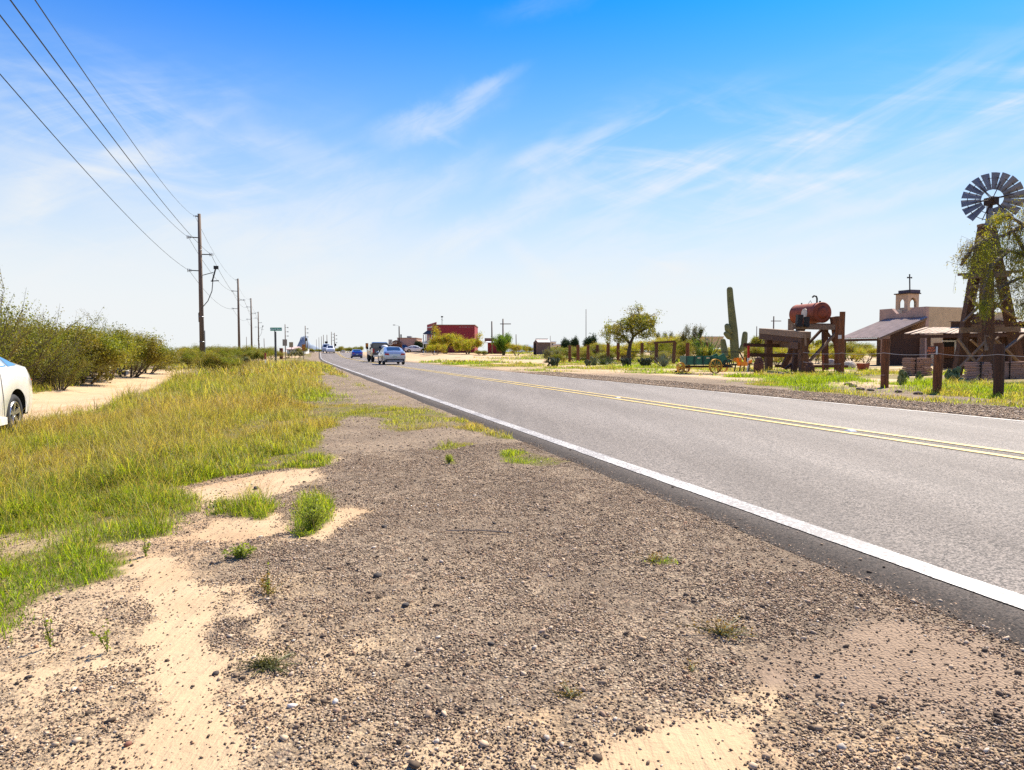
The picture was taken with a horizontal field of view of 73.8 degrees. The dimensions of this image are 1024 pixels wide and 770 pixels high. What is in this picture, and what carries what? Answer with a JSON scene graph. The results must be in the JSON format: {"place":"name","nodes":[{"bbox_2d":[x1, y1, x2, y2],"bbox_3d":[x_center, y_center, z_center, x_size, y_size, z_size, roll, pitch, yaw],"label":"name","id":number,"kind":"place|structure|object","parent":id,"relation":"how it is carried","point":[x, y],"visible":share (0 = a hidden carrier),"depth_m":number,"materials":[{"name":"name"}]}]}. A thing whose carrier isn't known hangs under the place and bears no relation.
{"place":"outdoors","nodes":[
{"label":"outdoors","id":0,"kind":"place"},
{"bbox_2d":[297,335,320,351],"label":"mountain","id":1,"kind":"structure","parent":0,"point":[302,341],"depth_m":8128.05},
{"bbox_2d":[0,352,1023,769],"bbox_3d":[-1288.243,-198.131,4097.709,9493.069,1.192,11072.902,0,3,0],"label":"ground","id":2,"kind":"structure","parent":0,"point":[686,746],"depth_m":2.58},
{"bbox_2d":[0,297,49,348],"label":"mesquite bush","id":3,"kind":"object","parent":2,"relation":"on","point":[14,306],"visible":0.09,"depth_m":23.43,"materials":[{"name":"green plant"}]},
{"bbox_2d":[14,340,80,385],"bbox_3d":[-15.540,-0.723,22.397,2.873,1.702,2.052,1,3,18],"label":"mesquite bush","id":4,"kind":"object","parent":2,"relation":"on","point":[54,358],"visible":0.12,"depth_m":22.25,"materials":[{"name":"green plant"}]},
{"bbox_2d":[43,616,53,646],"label":"weed","id":5,"kind":"object","parent":2,"relation":"on","point":[48,638],"visible":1,"depth_m":2.66,"materials":[{"name":"green plant"}]},
{"bbox_2d":[0,271,97,369],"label":"creosote bush","id":6,"kind":"object","parent":2,"relation":"on","point":[5,346],"visible":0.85,"depth_m":18.35,"materials":[{"name":"green plant"}]},
{"bbox_2d":[0,292,104,386],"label":"creosote bush","id":7,"kind":"object","parent":2,"relation":"on","point":[33,369],"visible":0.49,"depth_m":20.46,"materials":[{"name":"green plant"}]},
{"bbox_2d":[9,329,108,389],"bbox_3d":[-14.256,-0.865,21.259,2.671,2.148,2.901,2,3,33],"label":"creosote bush","id":8,"kind":"object","parent":2,"relation":"on","point":[64,374],"visible":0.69,"depth_m":21.49,"materials":[{"name":"green plant"}]},
{"bbox_2d":[1,320,126,382],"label":"mesquite bush","id":9,"kind":"object","parent":2,"relation":"on","point":[98,361],"visible":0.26,"depth_m":24.26,"materials":[{"name":"green plant"}]},
{"bbox_2d":[22,317,150,383],"bbox_3d":[-15.926,-1.313,25.402,5.104,2.699,5.734,-2,4,-39],"label":"mesquite bush","id":10,"kind":"object","parent":2,"relation":"on","point":[119,354],"visible":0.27,"depth_m":24.80,"materials":[{"name":"green plant"}]},
{"bbox_2d":[90,619,110,651],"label":"weed","id":11,"kind":"object","parent":2,"relation":"on","point":[107,632],"visible":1,"depth_m":2.59,"materials":[{"name":"green plant"}]},
{"bbox_2d":[67,322,146,380],"bbox_3d":[-16.979,-1.386,28.331,3.215,2.599,4.470,-2,3,-29],"label":"mesquite bush","id":12,"kind":"object","parent":2,"relation":"on","point":[122,337],"visible":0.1,"depth_m":27.98,"materials":[{"name":"green plant"}]},
{"bbox_2d":[95,326,179,376],"bbox_3d":[-17.842,-1.580,31.953,4.639,2.614,4.854,1,3,15],"label":"mesquite bush","id":13,"kind":"object","parent":2,"relation":"on","point":[155,350],"visible":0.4,"depth_m":31.80,"materials":[{"name":"green plant"}]},
{"bbox_2d":[134,341,182,372],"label":"mesquite bush","id":14,"kind":"object","parent":2,"relation":"on","point":[171,360],"visible":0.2,"depth_m":36.39,"materials":[{"name":"green plant"}]},
{"bbox_2d":[175,348,208,367],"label":"mesquite bush","id":15,"kind":"object","parent":2,"relation":"on","point":[187,354],"visible":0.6,"depth_m":45.34,"materials":[{"name":"green plant"}]},
{"bbox_2d":[187,214,218,355],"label":"utility pole","id":16,"kind":"object","parent":2,"relation":"on","point":[201,320],"visible":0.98,"depth_m":54.62,"materials":[{"name":"brown wood"}]},
{"bbox_2d":[0,15,187,236],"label":"power line","id":17,"kind":"object","parent":16,"relation":"attached to","point":[68,101],"visible":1,"depth_m":15.00,"materials":[{"name":"metal"}]},
{"bbox_2d":[0,74,187,269],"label":"power line","id":18,"kind":"object","parent":16,"relation":"attached to","point":[71,155],"visible":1,"depth_m":18.98,"materials":[{"name":"metal"}]},
{"bbox_2d":[10,0,209,253],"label":"power line","id":19,"kind":"object","parent":16,"relation":"attached to","point":[83,98],"visible":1,"depth_m":14.30,"materials":[{"name":"metal"}]},
{"bbox_2d":[35,0,193,215],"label":"power line","id":20,"kind":"object","parent":16,"relation":"attached to","point":[91,83],"visible":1,"depth_m":12.28,"materials":[{"name":"metal"}]},
{"bbox_2d":[188,347,242,371],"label":"mesquite bush","id":21,"kind":"object","parent":2,"relation":"on","point":[214,361],"visible":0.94,"depth_m":36.55,"materials":[{"name":"green plant"}]},
{"bbox_2d":[203,492,240,507],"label":"weed","id":22,"kind":"object","parent":2,"relation":"on","point":[218,499],"visible":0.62,"depth_m":5.09,"materials":[{"name":"green plant"}]},
{"bbox_2d":[209,346,245,357],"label":"mesquite bush","id":23,"kind":"object","parent":2,"relation":"on","point":[224,351],"visible":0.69,"depth_m":59.50,"materials":[{"name":"green plant"}]},
{"bbox_2d":[232,279,243,346],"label":"utility pole","id":24,"kind":"object","parent":2,"relation":"on","point":[238,310],"visible":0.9,"depth_m":103.97,"materials":[{"name":"brown wood"}]},
{"bbox_2d":[221,542,256,558],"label":"weed","id":25,"kind":"object","parent":2,"relation":"on","point":[238,551],"visible":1,"depth_m":3.73,"materials":[{"name":"green plant"}]},
{"bbox_2d":[226,344,269,358],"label":"mesquite bush","id":26,"kind":"object","parent":2,"relation":"on","point":[250,348],"visible":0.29,"depth_m":69.69,"materials":[{"name":"green plant"}]},
{"bbox_2d":[236,350,266,361],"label":"mesquite bush","id":27,"kind":"object","parent":2,"relation":"on","point":[256,354],"visible":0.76,"depth_m":59.73,"materials":[{"name":"green plant"}]},
{"bbox_2d":[227,646,300,681],"bbox_3d":[-0.874,0.979,2.439,0.286,0.064,0.238,0,3,0],"label":"weed","id":28,"kind":"object","parent":2,"relation":"on","point":[264,664],"visible":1,"depth_m":2.43,"materials":[{"name":"green plant"}]},
{"bbox_2d":[254,346,287,359],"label":"mesquite bush","id":29,"kind":"object","parent":2,"relation":"on","point":[279,353],"visible":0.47,"depth_m":94.81,"materials":[{"name":"green plant"}]},
{"bbox_2d":[256,569,288,595],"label":"weed","id":30,"kind":"object","parent":2,"relation":"on","point":[264,585],"visible":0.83,"depth_m":3.17,"materials":[{"name":"green plant"}]},
{"bbox_2d":[270,328,281,364],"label":"street name sign","id":31,"kind":"object","parent":2,"relation":"on","point":[275,338],"visible":0.99,"depth_m":44.92,"materials":[{"name":"metal"}]},
{"bbox_2d":[289,490,333,528],"bbox_3d":[-1.234,0.780,4.259,0.247,0.254,0.240,-2,4,-38],"label":"weed","id":32,"kind":"object","parent":2,"relation":"on","point":[313,514],"visible":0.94,"depth_m":4.26,"materials":[{"name":"green plant"}]},
{"bbox_2d":[0,352,677,645],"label":"grass","id":33,"kind":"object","parent":2,"relation":"on","point":[145,442],"visible":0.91,"depth_m":7.24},
{"bbox_2d":[0,357,32,432],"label":"parked coupe","id":34,"kind":"object","parent":33,"relation":"on","point":[15,385],"visible":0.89,"depth_m":10.29,"materials":[{"name":"paint"}]},
{"bbox_2d":[397,334,421,352],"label":"pink adobe building","id":35,"kind":"structure","parent":2,"relation":"on","point":[408,341],"depth_m":149.72,"materials":[{"name":"paint"}]},
{"bbox_2d":[404,345,424,352],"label":"white sedan","id":36,"kind":"object","parent":2,"relation":"on","point":[414,348],"visible":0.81,"depth_m":140.94,"materials":[{"name":"paint"}]},
{"bbox_2d":[424,343,447,354],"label":"palo verde bush","id":37,"kind":"object","parent":2,"relation":"on","point":[436,346],"visible":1,"depth_m":107.59,"materials":[{"name":"yellow plant"}]},
{"bbox_2d":[427,324,464,353],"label":"palo verde tree","id":38,"kind":"object","parent":2,"relation":"on","point":[447,339],"visible":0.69,"depth_m":116.05,"materials":[{"name":"yellow plant"}]},
{"bbox_2d":[423,316,477,352],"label":"building","id":39,"kind":"structure","parent":2,"relation":"on","point":[469,331],"depth_m":127.69,"materials":[{"name":"wood"}]},
{"bbox_2d":[451,331,485,353],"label":"palo verde tree","id":40,"kind":"object","parent":2,"relation":"on","point":[461,343],"visible":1,"depth_m":111.24,"materials":[{"name":"yellow plant"}]},
{"bbox_2d":[484,338,501,353],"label":"red shed","id":41,"kind":"structure","parent":2,"relation":"on","point":[488,340],"depth_m":117.85,"materials":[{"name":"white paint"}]},
{"bbox_2d":[491,331,512,354],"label":"desert willow","id":42,"kind":"object","parent":2,"relation":"on","point":[500,341],"visible":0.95,"depth_m":105.39,"materials":[{"name":"green plant"}]},
{"bbox_2d":[0,441,1023,769],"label":"gravel chips","id":43,"kind":"object","parent":2,"relation":"on","point":[796,583],"visible":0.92,"depth_m":2.70,"materials":[{"name":"gravel"}]},
{"bbox_2d":[0,403,1023,769],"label":"gravel pebbles","id":44,"kind":"object","parent":2,"relation":"on","point":[598,755],"visible":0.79,"depth_m":2.73,"materials":[{"name":"gravel"}]},
{"bbox_2d":[505,342,528,354],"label":"palo verde bush","id":45,"kind":"object","parent":2,"relation":"on","point":[513,348],"visible":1,"depth_m":104.05,"materials":[{"name":"yellow plant"}]},
{"bbox_2d":[533,339,549,354],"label":"adobe shed","id":46,"kind":"structure","parent":2,"relation":"on","point":[540,346],"depth_m":108.03,"materials":[{"name":"paint"}]},
{"bbox_2d":[542,346,560,362],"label":"brittle bush","id":47,"kind":"object","parent":2,"relation":"on","point":[547,353],"visible":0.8,"depth_m":65.59,"materials":[{"name":"green plant"}]},
{"bbox_2d":[548,677,586,698],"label":"weed","id":48,"kind":"object","parent":2,"relation":"on","point":[569,693],"visible":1,"depth_m":2.16,"materials":[{"name":"green plant"}]},
{"bbox_2d":[571,348,594,360],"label":"mesquite bush","id":49,"kind":"object","parent":2,"relation":"on","point":[582,353],"visible":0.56,"depth_m":77.44,"materials":[{"name":"green plant"}]},
{"bbox_2d":[582,332,597,346],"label":"pine tree","id":50,"kind":"object","parent":2,"relation":"on","point":[588,341],"visible":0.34,"depth_m":91.45,"materials":[{"name":"green plant"}]},
{"bbox_2d":[580,343,613,356],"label":"mesquite bush","id":51,"kind":"object","parent":2,"relation":"on","point":[593,347],"visible":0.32,"depth_m":82.88,"materials":[{"name":"green plant"}]},
{"bbox_2d":[590,351,616,358],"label":"mesquite bush","id":52,"kind":"object","parent":2,"relation":"on","point":[603,355],"visible":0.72,"depth_m":73.67,"materials":[{"name":"green plant"}]},
{"bbox_2d":[601,343,639,358],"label":"palo verde bush","id":53,"kind":"object","parent":2,"relation":"on","point":[633,347],"visible":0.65,"depth_m":75.66,"materials":[{"name":"yellow plant"}]},
{"bbox_2d":[594,301,661,360],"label":"mesquite tree","id":54,"kind":"object","parent":2,"relation":"on","point":[641,325],"visible":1,"depth_m":65.36,"materials":[{"name":"green plant"}]},
{"bbox_2d":[622,333,673,355],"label":"palo verde bush","id":55,"kind":"object","parent":2,"relation":"on","point":[645,344],"visible":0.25,"depth_m":86.02,"materials":[{"name":"yellow plant"}]},
{"bbox_2d":[627,550,678,564],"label":"weed","id":56,"kind":"object","parent":2,"relation":"on","point":[653,558],"visible":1,"depth_m":3.47,"materials":[{"name":"green plant"}]},
{"bbox_2d":[637,351,681,361],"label":"mesquite bush","id":57,"kind":"object","parent":2,"relation":"on","point":[659,354],"visible":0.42,"depth_m":67.45,"materials":[{"name":"green plant"}]},
{"bbox_2d":[651,353,676,366],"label":"agave","id":58,"kind":"object","parent":2,"relation":"on","point":[664,362],"visible":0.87,"depth_m":47.26,"materials":[{"name":"green plant"}]},
{"bbox_2d":[653,340,676,363],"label":"timber gateway","id":59,"kind":"object","parent":2,"relation":"on","point":[674,342],"visible":0.84,"depth_m":61.07,"materials":[{"name":"brown wood"}]},
{"bbox_2d":[646,335,685,359],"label":"mesquite bush","id":60,"kind":"object","parent":2,"relation":"on","point":[660,345],"visible":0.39,"depth_m":77.50,"materials":[{"name":"green plant"}]},
{"bbox_2d":[660,339,697,361],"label":"mesquite bush","id":61,"kind":"object","parent":2,"relation":"on","point":[680,348],"visible":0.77,"depth_m":69.51,"materials":[{"name":"green plant"}]},
{"bbox_2d":[678,323,704,354],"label":"thorn tree","id":62,"kind":"object","parent":2,"relation":"on","point":[684,334],"visible":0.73,"depth_m":77.46,"materials":[{"name":"green plant"}]},
{"bbox_2d":[691,333,720,355],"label":"bush","id":63,"kind":"object","parent":2,"relation":"on","point":[700,353],"visible":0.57,"depth_m":72.75,"materials":[{"name":"green plant"}]},
{"bbox_2d":[674,352,743,372],"bbox_3d":[9.577,-1.117,33.583,3.338,1.056,1.750,0,3,0],"label":"farm wagon","id":64,"kind":"object","parent":2,"relation":"on","point":[721,361],"visible":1,"depth_m":33.00,"materials":[{"name":"green paint"}]},
{"bbox_2d":[701,336,723,347],"bbox_3d":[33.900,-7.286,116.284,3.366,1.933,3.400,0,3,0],"label":"house","id":65,"kind":"structure","parent":2,"relation":"on","point":[712,340],"depth_m":114.77,"materials":[{"name":"beige paint"}]},
{"bbox_2d":[677,609,754,641],"bbox_3d":[0.775,0.915,2.597,0.288,0.079,0.250,0,3,0],"label":"weed","id":66,"kind":"object","parent":2,"relation":"on","point":[721,630],"visible":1,"depth_m":2.60,"materials":[{"name":"green plant"}]},
{"bbox_2d":[421,352,1023,407],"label":"grass","id":67,"kind":"object","parent":2,"relation":"on","point":[970,388],"depth_m":23.59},
{"bbox_2d":[720,287,747,358],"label":"saguaro","id":68,"kind":"object","parent":2,"relation":"on","point":[730,333],"visible":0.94,"depth_m":46.65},
{"bbox_2d":[733,357,752,370],"bbox_3d":[11.223,-0.999,33.206,1.029,0.690,0.270,0,3,0],"label":"orange implement","id":69,"kind":"object","parent":2,"relation":"on","point":[739,362],"visible":0.97,"depth_m":33.18,"materials":[{"name":"paint"}]},
{"bbox_2d":[753,357,764,372],"bbox_3d":[12.763,-1.035,35.307,0.595,0.924,0.615,-2,3,-32],"label":"wooden barrel","id":70,"kind":"object","parent":2,"relation":"on","point":[758,366],"visible":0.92,"depth_m":35.14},
{"bbox_2d":[742,342,781,362],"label":"mesquite bush","id":71,"kind":"object","parent":2,"relation":"on","point":[753,349],"visible":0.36,"depth_m":59.37,"materials":[{"name":"green plant"}]},
{"bbox_2d":[750,353,785,356],"bbox_3d":[14.223,-1.659,37.963,2.013,0.231,0.110,0,3,0],"label":"fence rail","id":72,"kind":"object","parent":2,"relation":"on","point":[767,355],"visible":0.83,"depth_m":37.92,"materials":[{"name":"brown wood"}]},
{"bbox_2d":[754,347,787,364],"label":"palo verde bush","id":73,"kind":"object","parent":2,"relation":"on","point":[783,350],"visible":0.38,"depth_m":57.70,"materials":[{"name":"yellow plant"}]},
{"bbox_2d":[759,328,810,373],"bbox_3d":[14.546,-1.930,36.838,0.954,2.500,7.993,0,3,8],"label":"timber headframe","id":74,"kind":"object","parent":2,"relation":"on","point":[798,340],"visible":0.9,"depth_m":35.33,"materials":[{"name":"brown wood"}]},
{"bbox_2d":[743,343,785,347],"bbox_3d":[14.045,-2.208,37.935,2.349,0.252,0.105,0,3,0],"label":"fence rail","id":75,"kind":"object","parent":74,"relation":"attached to","point":[758,345],"visible":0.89,"depth_m":37.89,"materials":[{"name":"brown wood"}]},
{"bbox_2d":[780,314,834,371],"bbox_3d":[15.801,-2.134,35.793,3.479,2.994,2.580,0,3,0],"label":"tank stand","id":76,"kind":"object","parent":2,"relation":"on","point":[801,325],"visible":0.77,"depth_m":34.85,"materials":[{"name":"brown wood"}]},
{"bbox_2d":[789,295,830,323],"bbox_3d":[15.661,-3.952,35.877,1.076,1.466,2.110,-1,3,-12],"label":"rusty tank","id":77,"kind":"object","parent":76,"relation":"on","point":[819,312],"visible":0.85,"depth_m":35.01,"materials":[{"name":"metal"}]},
{"bbox_2d":[808,344,833,363],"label":"palo verde bush","id":78,"kind":"object","parent":2,"relation":"on","point":[814,350],"visible":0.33,"depth_m":59.71,"materials":[{"name":"yellow plant"}]},
{"bbox_2d":[834,316,838,371],"bbox_3d":[15.870,-1.795,33.331,0.206,3.114,0.223,-2,3,-35],"label":"fence post","id":79,"kind":"object","parent":2,"relation":"on","point":[836,343],"visible":0.7,"depth_m":33.26,"materials":[{"name":"brown wood"}]},
{"bbox_2d":[838,312,844,373],"bbox_3d":[14.414,-1.624,29.834,0.228,3.148,0.240,-2,3,-37],"label":"fence post","id":80,"kind":"object","parent":2,"relation":"on","point":[841,342],"visible":0.84,"depth_m":29.74,"materials":[{"name":"brown wood"}]},
{"bbox_2d":[829,342,873,361],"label":"mesquite bush","id":81,"kind":"object","parent":2,"relation":"on","point":[850,348],"visible":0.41,"depth_m":74.90,"materials":[{"name":"green plant"}]},
{"bbox_2d":[829,338,874,358],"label":"mesquite bush","id":82,"kind":"object","parent":2,"relation":"on","point":[857,344],"visible":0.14,"depth_m":93.16,"materials":[{"name":"green plant"}]},
{"bbox_2d":[850,346,876,362],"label":"palo verde bush","id":83,"kind":"object","parent":2,"relation":"on","point":[871,352],"visible":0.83,"depth_m":65.38,"materials":[{"name":"yellow plant"}]},
{"bbox_2d":[880,339,890,387],"bbox_3d":[11.370,-0.515,20.791,0.256,1.787,0.251,-2,4,-41],"label":"fence post","id":84,"kind":"object","parent":2,"relation":"on","point":[885,360],"visible":0.87,"depth_m":20.70,"materials":[{"name":"brown wood"}]},
{"bbox_2d":[896,369,909,384],"bbox_3d":[12.612,-0.229,22.092,0.375,0.561,0.407,3,4,44],"label":"prickly pear","id":85,"kind":"object","parent":2,"relation":"on","point":[901,373],"visible":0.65,"depth_m":21.97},
{"bbox_2d":[844,274,962,365],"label":"chapel","id":86,"kind":"structure","parent":2,"relation":"on","point":[895,324],"depth_m":55.26,"materials":[{"name":"paint"}]},
{"bbox_2d":[902,358,932,375],"bbox_3d":[18.606,-0.847,31.316,1.004,0.817,0.790,0,3,0],"label":"slab stack","id":87,"kind":"object","parent":2,"relation":"on","point":[915,365],"visible":0.88,"depth_m":31.02,"materials":[{"name":"stone"}]},
{"bbox_2d":[932,343,943,393],"bbox_3d":[11.179,-0.291,17.915,0.221,1.636,0.240,-2,3,-31],"label":"fence post","id":88,"kind":"object","parent":2,"relation":"on","point":[937,370],"visible":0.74,"depth_m":17.83,"materials":[{"name":"brown wood"}]},
{"bbox_2d":[927,346,937,354],"bbox_3d":[10.907,-0.898,17.709,0.262,0.215,0.016,0,3,7],"label":"warning sign","id":89,"kind":"object","parent":88,"relation":"attached to","point":[931,350],"visible":0.98,"depth_m":17.71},
{"bbox_2d":[944,366,961,381],"bbox_3d":[14.881,-0.311,23.008,0.472,0.652,0.436,1,3,19],"label":"prickly pear","id":90,"kind":"object","parent":2,"relation":"on","point":[955,372],"visible":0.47,"depth_m":22.93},
{"bbox_2d":[904,312,1023,368],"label":"board workshop","id":91,"kind":"structure","parent":2,"relation":"on","point":[949,336],"depth_m":43.72,"materials":[{"name":"brown wood"}]},
{"bbox_2d":[964,361,992,380],"bbox_3d":[17.663,-0.532,25.825,0.631,0.712,0.790,0,3,0],"label":"slab stack","id":92,"kind":"object","parent":2,"relation":"on","point":[978,370],"visible":0.99,"depth_m":25.54,"materials":[{"name":"wood"}]},
{"bbox_2d":[943,195,1023,333],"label":"pepper tree","id":93,"kind":"object","parent":2,"relation":"on","point":[1003,252],"visible":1,"depth_m":25.23,"materials":[{"name":"green plant"}]},
{"bbox_2d":[952,172,1023,378],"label":"windmill","id":94,"kind":"object","parent":2,"relation":"on","point":[987,340],"visible":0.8,"depth_m":28.46,"materials":[{"name":"brown wood"}]},
{"bbox_2d":[993,344,1004,395],"bbox_3d":[11.634,-0.197,16.315,0.226,1.573,0.246,-1,3,-16],"label":"fence post","id":95,"kind":"object","parent":2,"relation":"on","point":[999,370],"visible":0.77,"depth_m":16.22,"materials":[{"name":"brown wood"}]},
{"bbox_2d":[1004,361,1023,378],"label":"slab stack","id":96,"kind":"object","parent":2,"relation":"on","point":[1014,369],"visible":0.64,"depth_m":27.51,"materials":[{"name":"stone"}]},
{"bbox_2d":[0,0,1023,351],"label":"sky","id":97,"kind":"structure","parent":0,"point":[361,170],"materials":[{"name":"blue"}]},
{"bbox_2d":[311,352,1023,647],"bbox_3d":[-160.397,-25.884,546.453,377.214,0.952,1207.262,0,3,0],"label":"road","id":98,"kind":"structure","parent":0,"point":[960,512],"depth_m":6.40,"materials":[{"name":"asphalt"}]},
{"bbox_2d":[351,349,362,357],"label":"blue sedan","id":99,"kind":"object","parent":98,"relation":"on","point":[356,352],"visible":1,"depth_m":109.85,"materials":[{"name":"paint"}]},
{"bbox_2d":[366,342,388,361],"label":"pickup truck","id":100,"kind":"object","parent":98,"relation":"on","point":[374,348],"visible":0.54,"depth_m":69.15,"materials":[{"name":"paint"}]},
{"bbox_2d":[376,346,405,364],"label":"silver sedan","id":101,"kind":"object","parent":98,"relation":"on","point":[392,354],"visible":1,"depth_m":53.43,"materials":[{"name":"paint"}]},
{"bbox_2d":[313,352,1023,608],"bbox_3d":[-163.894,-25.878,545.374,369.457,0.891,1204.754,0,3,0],"label":"white road edge line","id":102,"kind":"object","parent":98,"relation":"on","point":[1015,599],"visible":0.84,"depth_m":3.99,"materials":[{"name":"paint"}]},
{"bbox_2d":[337,353,1023,458],"bbox_3d":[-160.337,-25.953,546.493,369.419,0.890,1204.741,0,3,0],"label":"yellow road centre line","id":103,"kind":"object","parent":98,"relation":"on","point":[781,422],"visible":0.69,"depth_m":9.14,"materials":[{"name":"paint"}]},
{"bbox_2d":[337,352,1023,453],"bbox_3d":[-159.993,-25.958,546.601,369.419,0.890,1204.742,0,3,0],"label":"yellow road centre line","id":104,"kind":"object","parent":98,"relation":"on","point":[780,419],"visible":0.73,"depth_m":9.66,"materials":[{"name":"paint"}]},
{"bbox_2d":[364,357,1021,420],"bbox_3d":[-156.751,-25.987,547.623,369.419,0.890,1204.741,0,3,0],"label":"white road edge line","id":105,"kind":"object","parent":98,"relation":"on","point":[788,398],"visible":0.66,"depth_m":14.22,"materials":[{"name":"paint"}]},
{"bbox_2d":[517,372,1023,419],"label":"shoulder gravel","id":106,"kind":"structure","parent":0,"point":[992,411],"depth_m":15.80,"materials":[{"name":"gravel"}]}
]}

